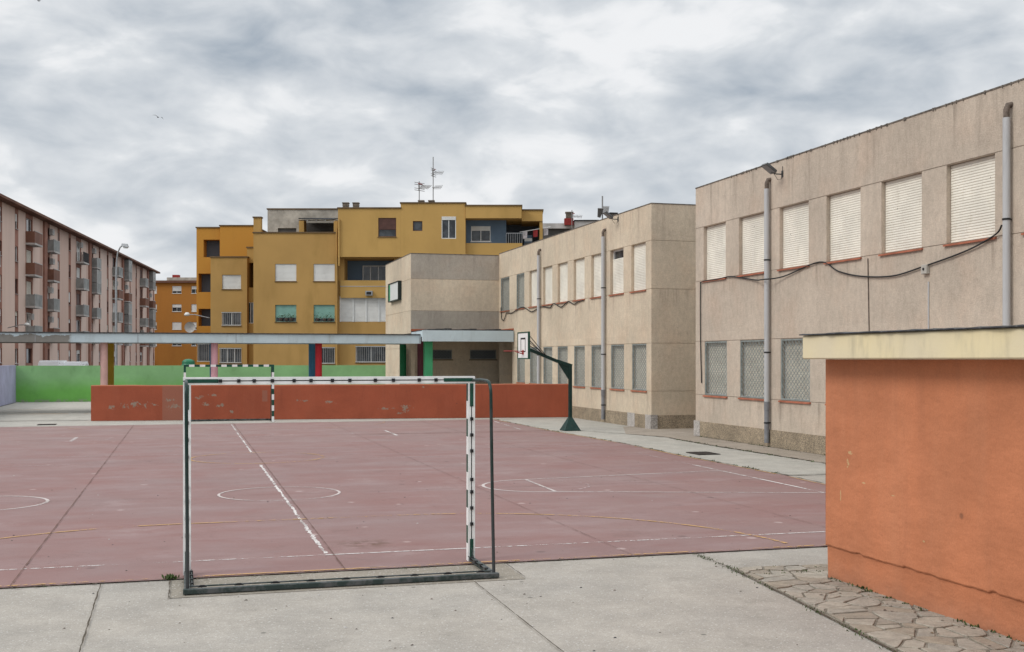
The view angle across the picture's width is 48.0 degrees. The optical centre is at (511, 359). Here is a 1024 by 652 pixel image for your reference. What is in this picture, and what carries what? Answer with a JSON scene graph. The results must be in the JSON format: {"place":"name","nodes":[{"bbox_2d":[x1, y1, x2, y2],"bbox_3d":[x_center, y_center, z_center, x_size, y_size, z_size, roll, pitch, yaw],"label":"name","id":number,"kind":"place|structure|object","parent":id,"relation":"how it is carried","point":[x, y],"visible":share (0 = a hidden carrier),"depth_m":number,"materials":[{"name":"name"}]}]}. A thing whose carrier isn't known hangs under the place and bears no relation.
{"place":"outdoors","nodes":[
{"label":"outdoors","id":0,"kind":"place"},
{"bbox_2d":[0,402,90,420],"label":"yard","id":1,"kind":"structure","parent":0,"point":[20,411],"depth_m":50.12,"materials":[{"name":"concrete"}]},
{"bbox_2d":[0,332,420,384],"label":"covered walkway","id":2,"kind":"structure","parent":1,"relation":"on","point":[107,341],"depth_m":49.93,"materials":[{"name":"metal"}]},
{"bbox_2d":[411,328,513,375],"bbox_3d":[-2.430,0.425,53.930,4.280,3.690,3.290,0,0,-16],"label":"porch canopy","id":3,"kind":"object","parent":1,"relation":"on","point":[425,355],"visible":0.81,"depth_m":52.43,"materials":[{"name":"grey metal"}]},
{"bbox_2d":[0,417,567,426],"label":"strip","id":4,"kind":"object","parent":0,"point":[64,423],"visible":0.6,"depth_m":42.06,"materials":[{"name":"concrete"}]},
{"bbox_2d":[184,365,273,421],"bbox_3d":[-10.307,1.230,41.808,3.160,2.080,1.120,0,0,-16],"label":"handball goal","id":5,"kind":"object","parent":4,"relation":"on","point":[272,388],"visible":0.76,"depth_m":41.69,"materials":[{"name":"green paint"}]},
{"bbox_2d":[91,384,567,420],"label":"playground wall","id":6,"kind":"structure","parent":4,"relation":"on","point":[292,401],"depth_m":43.68,"materials":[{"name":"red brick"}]},
{"bbox_2d":[0,419,826,587],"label":"court","id":7,"kind":"object","parent":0,"point":[136,550],"visible":0.86,"depth_m":18.47,"materials":[{"name":"red paint"}]},
{"bbox_2d":[0,420,823,569],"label":"white line","id":8,"kind":"object","parent":7,"relation":"on","point":[296,514],"visible":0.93,"depth_m":19.54,"materials":[{"name":"grey paint"}]},
{"bbox_2d":[0,409,825,585],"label":"yellow line","id":9,"kind":"object","parent":7,"relation":"on","point":[416,514],"visible":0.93,"depth_m":15.18,"materials":[{"name":"brown paint"}]},
{"bbox_2d":[0,404,892,651],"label":"pavement","id":10,"kind":"structure","parent":0,"point":[711,607],"depth_m":10.23,"materials":[{"name":"concrete"}]},
{"bbox_2d":[170,563,524,597],"bbox_3d":[-1.677,2.278,11.888,3.560,0.001,0.940,0,0,-16],"label":"goal pad","id":11,"kind":"object","parent":10,"relation":"on","point":[504,571],"visible":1,"depth_m":11.94,"materials":[{"name":"concrete"}]},
{"bbox_2d":[183,376,498,594],"bbox_3d":[-1.804,1.230,12.039,3.160,2.080,1.120,0,0,-16],"label":"handball goal","id":12,"kind":"object","parent":11,"relation":"on","point":[469,381],"visible":1,"depth_m":12.08,"materials":[{"name":"white paint"}]},
{"bbox_2d":[0,419,897,651],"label":"ground joint","id":13,"kind":"object","parent":10,"relation":"on","point":[84,635],"visible":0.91,"depth_m":13.71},
{"bbox_2d":[11,418,1023,651],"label":"grit","id":14,"kind":"object","parent":10,"relation":"on","point":[524,593],"visible":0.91,"depth_m":11.05,"materials":[{"name":"grey gravel"}]},
{"bbox_2d":[39,419,1021,651],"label":"weeds","id":15,"kind":"object","parent":10,"relation":"on","point":[169,576],"visible":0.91,"depth_m":11.87,"materials":[{"name":"green plant"}]},
{"bbox_2d":[386,203,695,428],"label":"school building","id":16,"kind":"structure","parent":10,"relation":"on","point":[621,337],"depth_m":43.51,"materials":[{"name":"beige plaster"},{"name":"stone"},{"name":"glass"}]},
{"bbox_2d":[388,281,401,302],"bbox_3d":[-5.928,-3.405,58.009,0.180,0.950,2.900,0,0,-16],"label":"wall sign","id":17,"kind":"object","parent":16,"relation":"attached to","point":[395,291],"visible":1,"depth_m":57.53,"materials":[{"name":"white plastic"}]},
{"bbox_2d":[433,350,452,359],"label":"window","id":18,"kind":"structure","parent":16,"relation":"in","point":[437,354],"depth_m":56.44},
{"bbox_2d":[469,350,496,359],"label":"window","id":19,"kind":"structure","parent":16,"relation":"in","point":[474,354],"depth_m":57.01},
{"bbox_2d":[500,277,509,311],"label":"window","id":20,"kind":"structure","parent":16,"relation":"in","point":[505,281],"depth_m":54.72,"materials":[{"name":"plastic"}]},
{"bbox_2d":[515,273,524,309],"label":"window","id":21,"kind":"structure","parent":16,"relation":"in","point":[521,276],"depth_m":52.35,"materials":[{"name":"plastic"}]},
{"bbox_2d":[516,359,524,383],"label":"window","id":22,"kind":"structure","parent":16,"relation":"in","point":[522,361],"depth_m":52.20,"materials":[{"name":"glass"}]},
{"bbox_2d":[528,270,536,307],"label":"window","id":23,"kind":"structure","parent":16,"relation":"in","point":[534,273],"depth_m":50.28,"materials":[{"name":"plastic"}]},
{"bbox_2d":[529,347,536,383],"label":"window","id":24,"kind":"structure","parent":16,"relation":"in","point":[534,358],"depth_m":50.27,"materials":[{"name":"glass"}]},
{"bbox_2d":[501,300,583,320],"bbox_3d":[1.088,-2.159,49.417,0.040,0.653,11.817,0,0,-16],"label":"cable","id":25,"kind":"object","parent":16,"relation":"attached to","point":[540,306],"visible":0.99,"depth_m":48.78,"materials":[{"name":"black rubber"}]},
{"bbox_2d":[542,267,551,305],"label":"window","id":26,"kind":"structure","parent":16,"relation":"in","point":[548,271],"depth_m":48.36,"materials":[{"name":"plastic"}]},
{"bbox_2d":[544,347,551,383],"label":"window","id":27,"kind":"structure","parent":16,"relation":"in","point":[548,363],"depth_m":48.35,"materials":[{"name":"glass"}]},
{"bbox_2d":[556,262,567,303],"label":"window","id":28,"kind":"structure","parent":16,"relation":"in","point":[563,267],"depth_m":46.40,"materials":[{"name":"plastic"}]},
{"bbox_2d":[558,346,567,383],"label":"window","id":29,"kind":"structure","parent":16,"relation":"in","point":[564,349],"depth_m":46.45,"materials":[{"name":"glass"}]},
{"bbox_2d":[572,258,584,301],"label":"window","id":30,"kind":"structure","parent":16,"relation":"in","point":[580,264],"depth_m":44.46,"materials":[{"name":"plastic"}]},
{"bbox_2d":[573,346,584,387],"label":"window","id":31,"kind":"structure","parent":16,"relation":"in","point":[580,352],"depth_m":44.47,"materials":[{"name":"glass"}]},
{"bbox_2d":[589,254,600,298],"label":"window","id":32,"kind":"structure","parent":16,"relation":"in","point":[597,258],"depth_m":42.64,"materials":[{"name":"plastic"}]},
{"bbox_2d":[590,345,600,388],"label":"window","id":33,"kind":"structure","parent":16,"relation":"in","point":[597,349],"depth_m":42.64,"materials":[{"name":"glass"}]},
{"bbox_2d":[597,196,608,218],"bbox_3d":[3.749,-5.805,47.351,0.461,1.850,0.694,0,0,10],"label":"tv antenna","id":34,"kind":"object","parent":16,"relation":"on","point":[602,210],"visible":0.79,"depth_m":47.33,"materials":[{"name":"metal"}]},
{"bbox_2d":[602,211,618,223],"bbox_3d":[3.469,-4.965,40.261,0.543,0.415,0.304,0,0,-16],"label":"floodlight","id":35,"kind":"object","parent":16,"relation":"attached to","point":[607,214],"visible":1,"depth_m":40.22,"materials":[{"name":"metal"}]},
{"bbox_2d":[608,249,623,295],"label":"window","id":36,"kind":"structure","parent":16,"relation":"in","point":[617,254],"depth_m":40.67,"materials":[{"name":"beige glass"}]},
{"bbox_2d":[609,344,624,390],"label":"window","id":37,"kind":"structure","parent":16,"relation":"in","point":[618,350],"depth_m":40.60,"materials":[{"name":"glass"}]},
{"bbox_2d":[629,243,645,292],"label":"window","id":38,"kind":"structure","parent":16,"relation":"in","point":[639,250],"depth_m":38.65,"materials":[{"name":"plastic"}]},
{"bbox_2d":[630,344,646,392],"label":"window","id":39,"kind":"structure","parent":16,"relation":"in","point":[640,349],"depth_m":38.68,"materials":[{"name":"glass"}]},
{"bbox_2d":[0,0,1023,279],"label":"sky","id":40,"kind":"structure","parent":0,"point":[557,107],"materials":[{"name":"grey"}]},
{"bbox_2d":[495,418,825,475],"bbox_3d":[3.872,2.278,33.428,3.350,0.001,21.860,0,0,-16],"label":"side strip","id":41,"kind":"object","parent":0,"point":[761,462],"visible":0.93,"depth_m":29.33,"materials":[{"name":"concrete"}]},
{"bbox_2d":[515,331,580,430],"bbox_3d":[0.929,0.703,36.465,2.477,3.135,1.200,0,0,-16],"label":"basketball hoop","id":42,"kind":"object","parent":41,"relation":"on","point":[524,349],"visible":1,"depth_m":36.57,"materials":[{"name":"green paint"}]},
{"bbox_2d":[686,451,718,454],"bbox_3d":[4.609,2.265,27.715,0.560,0.014,0.750,0,0,-16],"label":"drain grate","id":43,"kind":"object","parent":41,"relation":"on","point":[705,453],"visible":1,"depth_m":27.58,"materials":[{"name":"metal"}]},
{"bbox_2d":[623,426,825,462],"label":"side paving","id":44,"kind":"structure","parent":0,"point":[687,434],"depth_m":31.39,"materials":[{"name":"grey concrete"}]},
{"bbox_2d":[731,564,1023,651],"bbox_3d":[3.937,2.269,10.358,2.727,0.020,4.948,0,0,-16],"label":"stone paving","id":45,"kind":"structure","parent":0,"point":[839,608],"depth_m":10.17,"materials":[{"name":"grey stone"}]},
{"bbox_2d":[799,324,1023,641],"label":"utility booth","id":46,"kind":"object","parent":45,"relation":"on","point":[925,468],"visible":0.96,"depth_m":10.28,"materials":[{"name":"orange paint"}]},
{"label":"ground","id":47,"kind":"structure","parent":0,"visible":0},
{"bbox_2d":[0,193,13,365],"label":"apartment block","id":48,"kind":"structure","parent":47,"relation":"on","point":[4,199],"depth_m":94.49,"materials":[{"name":"pink paint"}]},
{"bbox_2d":[0,365,15,405],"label":"boundary wall","id":49,"kind":"structure","parent":47,"relation":"on","point":[7,384],"depth_m":57.86,"materials":[{"name":"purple paint"}]},
{"bbox_2d":[4,200,69,365],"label":"apartment block","id":50,"kind":"structure","parent":47,"relation":"on","point":[32,267],"depth_m":102.67,"materials":[{"name":"pink paint"}]},
{"bbox_2d":[26,348,30,362],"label":"window","id":51,"kind":"structure","parent":50,"relation":"in","point":[28,350],"depth_m":103.30,"materials":[{"name":"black glass"}]},
{"bbox_2d":[26,312,30,325],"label":"window","id":52,"kind":"structure","parent":50,"relation":"in","point":[27,321],"depth_m":102.67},
{"bbox_2d":[26,281,30,293],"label":"window","id":53,"kind":"structure","parent":50,"relation":"in","point":[28,284],"depth_m":103.00,"materials":[{"name":"grey glass"}]},
{"bbox_2d":[26,250,30,262],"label":"window","id":54,"kind":"structure","parent":50,"relation":"in","point":[28,253],"depth_m":103.00,"materials":[{"name":"beige plastic"}]},
{"bbox_2d":[26,218,30,230],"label":"window","id":55,"kind":"structure","parent":50,"relation":"in","point":[28,222],"depth_m":103.30,"materials":[{"name":"grey glass"}]},
{"bbox_2d":[38,360,66,365],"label":"parked van","id":56,"kind":"object","parent":47,"relation":"on","point":[51,363],"visible":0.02,"depth_m":97.93,"materials":[{"name":"white paint"}]},
{"bbox_2d":[64,361,88,365],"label":"parked van","id":57,"kind":"object","parent":47,"relation":"on","point":[75,363],"visible":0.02,"depth_m":100.07,"materials":[{"name":"white paint"}]},
{"bbox_2d":[61,228,108,365],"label":"apartment block","id":58,"kind":"structure","parent":47,"relation":"on","point":[81,279],"depth_m":122.59,"materials":[{"name":"pink paint"}]},
{"bbox_2d":[77,294,79,304],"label":"window","id":59,"kind":"structure","parent":58,"relation":"in","point":[78,295],"depth_m":122.94,"materials":[{"name":"grey glass"}]},
{"bbox_2d":[77,241,79,261],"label":"window","id":60,"kind":"structure","parent":58,"relation":"in","point":[78,249],"depth_m":122.49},
{"bbox_2d":[101,247,137,365],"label":"apartment block","id":61,"kind":"structure","parent":47,"relation":"on","point":[124,293],"depth_m":142.88,"materials":[{"name":"pink paint"}]},
{"bbox_2d":[115,243,128,365],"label":"street lamp","id":62,"kind":"object","parent":47,"relation":"on","point":[116,328],"visible":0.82,"depth_m":75.93,"materials":[{"name":"metal"}]},
{"bbox_2d":[131,261,159,365],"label":"apartment block","id":63,"kind":"structure","parent":47,"relation":"on","point":[143,288],"depth_m":162.17,"materials":[{"name":"pink concrete"}]},
{"bbox_2d":[155,275,195,364],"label":"apartment building","id":64,"kind":"structure","parent":47,"relation":"on","point":[175,297],"depth_m":180.00,"materials":[{"name":"orange paint"}]},
{"bbox_2d":[172,304,180,311],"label":"window","id":65,"kind":"structure","parent":64,"relation":"in","point":[175,307],"depth_m":180.07,"materials":[{"name":"white glass"}]},
{"bbox_2d":[172,322,180,329],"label":"window","id":66,"kind":"structure","parent":64,"relation":"in","point":[175,325],"depth_m":180.07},
{"bbox_2d":[172,286,181,293],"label":"window","id":67,"kind":"structure","parent":64,"relation":"in","point":[175,289],"depth_m":180.07,"materials":[{"name":"white glass"}]},
{"bbox_2d":[191,286,195,293],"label":"window","id":68,"kind":"structure","parent":64,"relation":"in","point":[193,288],"depth_m":180.07,"materials":[{"name":"white glass"}]},
{"bbox_2d":[191,304,195,311],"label":"window","id":69,"kind":"structure","parent":64,"relation":"in","point":[193,306],"depth_m":180.07,"materials":[{"name":"white plastic"}]},
{"bbox_2d":[182,359,194,364],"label":"recycling container","id":70,"kind":"object","parent":47,"relation":"on","point":[188,362],"visible":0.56,"depth_m":67.71,"materials":[{"name":"green plastic"}]},
{"bbox_2d":[16,365,385,401],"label":"boundary wall","id":71,"kind":"structure","parent":47,"relation":"on","point":[54,383],"depth_m":62.29,"materials":[{"name":"green paint"}]},
{"bbox_2d":[195,200,543,364],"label":"apartment building","id":72,"kind":"structure","parent":47,"relation":"on","point":[302,265],"depth_m":82.05,"materials":[{"name":"paint"}]},
{"bbox_2d":[184,322,194,332],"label":"satellite dish","id":73,"kind":"object","parent":72,"relation":"attached to","point":[189,327],"visible":1,"depth_m":84.94,"materials":[{"name":"metal"}]},
{"bbox_2d":[184,312,209,317],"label":"wall lamp","id":74,"kind":"object","parent":72,"relation":"attached to","point":[187,314],"visible":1,"depth_m":84.57,"materials":[{"name":"metal"}]},
{"bbox_2d":[198,344,209,361],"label":"window","id":75,"kind":"structure","parent":72,"relation":"in","point":[203,349],"depth_m":85.64,"materials":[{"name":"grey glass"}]},
{"bbox_2d":[219,347,241,363],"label":"window","id":76,"kind":"structure","parent":72,"relation":"in","point":[230,355],"depth_m":83.66,"materials":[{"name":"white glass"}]},
{"bbox_2d":[221,275,241,289],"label":"window","id":77,"kind":"structure","parent":72,"relation":"in","point":[229,282],"depth_m":83.57,"materials":[{"name":"white plastic"}]},
{"bbox_2d":[221,312,241,325],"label":"window","id":78,"kind":"structure","parent":72,"relation":"in","point":[228,318],"depth_m":83.66,"materials":[{"name":"grey glass"}]},
{"bbox_2d":[249,302,252,322],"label":"window","id":79,"kind":"structure","parent":72,"relation":"in","point":[250,303],"depth_m":84.11,"materials":[{"name":"grey glass"}]},
{"bbox_2d":[274,264,296,281],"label":"window","id":80,"kind":"structure","parent":72,"relation":"in","point":[283,272],"depth_m":82.06,"materials":[{"name":"white plastic"}]},
{"bbox_2d":[274,305,296,322],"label":"window","id":81,"kind":"structure","parent":72,"relation":"in","point":[283,310],"depth_m":82.10,"materials":[{"name":"teal glass"}]},
{"bbox_2d":[278,228,295,231],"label":"window","id":82,"kind":"structure","parent":72,"relation":"in","point":[279,229],"depth_m":86.14,"materials":[{"name":"grey glass"}]},
{"bbox_2d":[313,264,334,281],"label":"window","id":83,"kind":"structure","parent":72,"relation":"in","point":[322,272],"depth_m":82.06,"materials":[{"name":"white plastic"}]},
{"bbox_2d":[313,305,334,322],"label":"window","id":84,"kind":"structure","parent":72,"relation":"in","point":[323,310],"depth_m":82.10,"materials":[{"name":"teal glass"}]},
{"bbox_2d":[322,347,334,364],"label":"window","id":85,"kind":"structure","parent":72,"relation":"in","point":[328,353],"depth_m":82.18,"materials":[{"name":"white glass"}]},
{"bbox_2d":[340,298,385,321],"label":"window frame","id":86,"kind":"structure","parent":72,"relation":"in","point":[340,298],"depth_m":82.38,"materials":[{"name":"white metal"}]},
{"bbox_2d":[341,299,385,321],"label":"window","id":87,"kind":"structure","parent":72,"relation":"in","point":[346,304],"depth_m":82.42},
{"bbox_2d":[355,346,385,362],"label":"window","id":88,"kind":"structure","parent":72,"relation":"in","point":[364,354],"depth_m":82.56,"materials":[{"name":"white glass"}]},
{"bbox_2d":[363,266,385,279],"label":"window","id":89,"kind":"structure","parent":72,"relation":"in","point":[369,272],"depth_m":83.92,"materials":[{"name":"grey glass"}]},
{"bbox_2d":[378,218,395,236],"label":"window","id":90,"kind":"structure","parent":72,"relation":"in","point":[386,226],"depth_m":81.56,"materials":[{"name":"brown glass"}]},
{"bbox_2d":[413,221,421,230],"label":"window","id":91,"kind":"structure","parent":72,"relation":"in","point":[417,225],"depth_m":81.64,"materials":[{"name":"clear glass"}]},
{"bbox_2d":[415,181,431,199],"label":"tv antenna","id":92,"kind":"object","parent":72,"relation":"on","point":[419,186],"visible":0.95,"depth_m":84.86,"materials":[{"name":"metal"}]},
{"bbox_2d":[431,157,443,199],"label":"tv antenna","id":93,"kind":"object","parent":72,"relation":"on","point":[433,174],"visible":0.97,"depth_m":84.89,"materials":[{"name":"metal"}]},
{"bbox_2d":[442,217,455,238],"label":"window","id":94,"kind":"structure","parent":72,"relation":"in","point":[448,223],"depth_m":81.56,"materials":[{"name":"clear glass"}]},
{"bbox_2d":[470,226,490,241],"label":"window","id":95,"kind":"structure","parent":72,"relation":"in","point":[478,233],"depth_m":82.68,"materials":[{"name":"clear glass"}]},
{"bbox_2d":[524,235,531,244],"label":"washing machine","id":96,"kind":"object","parent":72,"relation":"on","point":[528,240],"visible":0.56,"depth_m":83.00,"materials":[{"name":"white metal"}]},
{"bbox_2d":[521,227,549,238],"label":"clothes line","id":97,"kind":"object","parent":72,"relation":"attached to","point":[535,232],"visible":1,"depth_m":82.47,"materials":[{"name":"white fabric"}]},
{"bbox_2d":[543,212,597,238],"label":"apartment building","id":98,"kind":"structure","parent":47,"relation":"on","point":[555,228],"depth_m":94.60,"materials":[{"name":"white paint"}]},
{"bbox_2d":[571,210,581,228],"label":"tv antenna","id":99,"kind":"object","parent":98,"relation":"on","point":[577,216],"visible":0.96,"depth_m":93.90,"materials":[{"name":"metal"}]},
{"bbox_2d":[694,78,1023,454],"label":"school building","id":100,"kind":"structure","parent":47,"relation":"on","point":[914,191],"depth_m":26.57,"materials":[{"name":"concrete"}]},
{"bbox_2d":[701,223,726,282],"bbox_3d":[5.908,-3.077,33.059,0.280,1.645,1.530,0,0,-16],"label":"window","id":101,"kind":"structure","parent":100,"relation":"in","point":[716,234],"depth_m":33.13,"materials":[{"name":"plastic"}]},
{"bbox_2d":[702,341,727,397],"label":"window","id":102,"kind":"structure","parent":100,"relation":"in","point":[717,350],"depth_m":33.10,"materials":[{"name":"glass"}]},
{"bbox_2d":[736,213,763,276],"bbox_3d":[6.470,-3.065,30.898,0.172,1.621,1.530,0,0,-16],"label":"window","id":103,"kind":"structure","parent":100,"relation":"in","point":[753,226],"depth_m":30.99,"materials":[{"name":"plastic"}]},
{"bbox_2d":[738,340,763,400],"bbox_3d":[6.542,0.277,30.853,0.275,1.635,1.530,0,0,-16],"label":"window","id":104,"kind":"structure","parent":100,"relation":"in","point":[753,351],"depth_m":31.01,"materials":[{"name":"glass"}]},
{"bbox_2d":[761,163,782,179],"bbox_3d":[6.635,-4.765,29.205,0.543,0.415,0.304,0,0,-16],"label":"floodlight","id":105,"kind":"object","parent":100,"relation":"attached to","point":[769,168],"visible":1,"depth_m":29.17,"materials":[{"name":"metal"}]},
{"bbox_2d":[777,202,808,270],"bbox_3d":[7.085,-3.065,28.752,0.172,1.621,1.530,0,0,-16],"label":"window","id":106,"kind":"structure","parent":100,"relation":"in","point":[796,217],"depth_m":28.82,"materials":[{"name":"plastic"}]},
{"bbox_2d":[778,338,810,403],"bbox_3d":[7.154,0.277,28.714,0.275,1.635,1.530,0,0,-16],"label":"window","id":107,"kind":"structure","parent":100,"relation":"in","point":[797,369],"depth_m":28.85,"materials":[{"name":"metal"}]},
{"bbox_2d":[823,189,861,263],"bbox_3d":[7.751,-3.077,26.621,0.280,1.645,1.530,0,0,-16],"label":"window","id":108,"kind":"structure","parent":100,"relation":"in","point":[845,210],"depth_m":26.67,"materials":[{"name":"plastic"}]},
{"bbox_2d":[700,225,1001,382],"bbox_3d":[7.253,-0.895,27.545,0.242,3.196,13.089,0,0,-16],"label":"cable","id":109,"kind":"object","parent":100,"relation":"attached to","point":[997,232],"visible":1,"depth_m":26.73,"materials":[{"name":"black rubber"}]},
{"bbox_2d":[878,173,922,255],"bbox_3d":[8.313,-3.065,24.461,0.172,1.621,1.530,0,0,-16],"label":"window","id":110,"kind":"structure","parent":100,"relation":"in","point":[903,196],"depth_m":24.51,"materials":[{"name":"plastic"}]},
{"bbox_2d":[921,264,929,273],"bbox_3d":[8.478,-1.845,23.575,0.100,0.190,0.180,0,0,-16],"label":"junction box","id":111,"kind":"object","parent":100,"relation":"attached to","point":[925,269],"depth_m":23.50,"materials":[{"name":"white plastic"}]},
{"bbox_2d":[943,155,996,246],"bbox_3d":[8.980,-3.077,22.330,0.280,1.645,1.530,0,0,-16],"label":"window","id":112,"kind":"structure","parent":100,"relation":"in","point":[973,182],"depth_m":22.36,"materials":[{"name":"plastic"}]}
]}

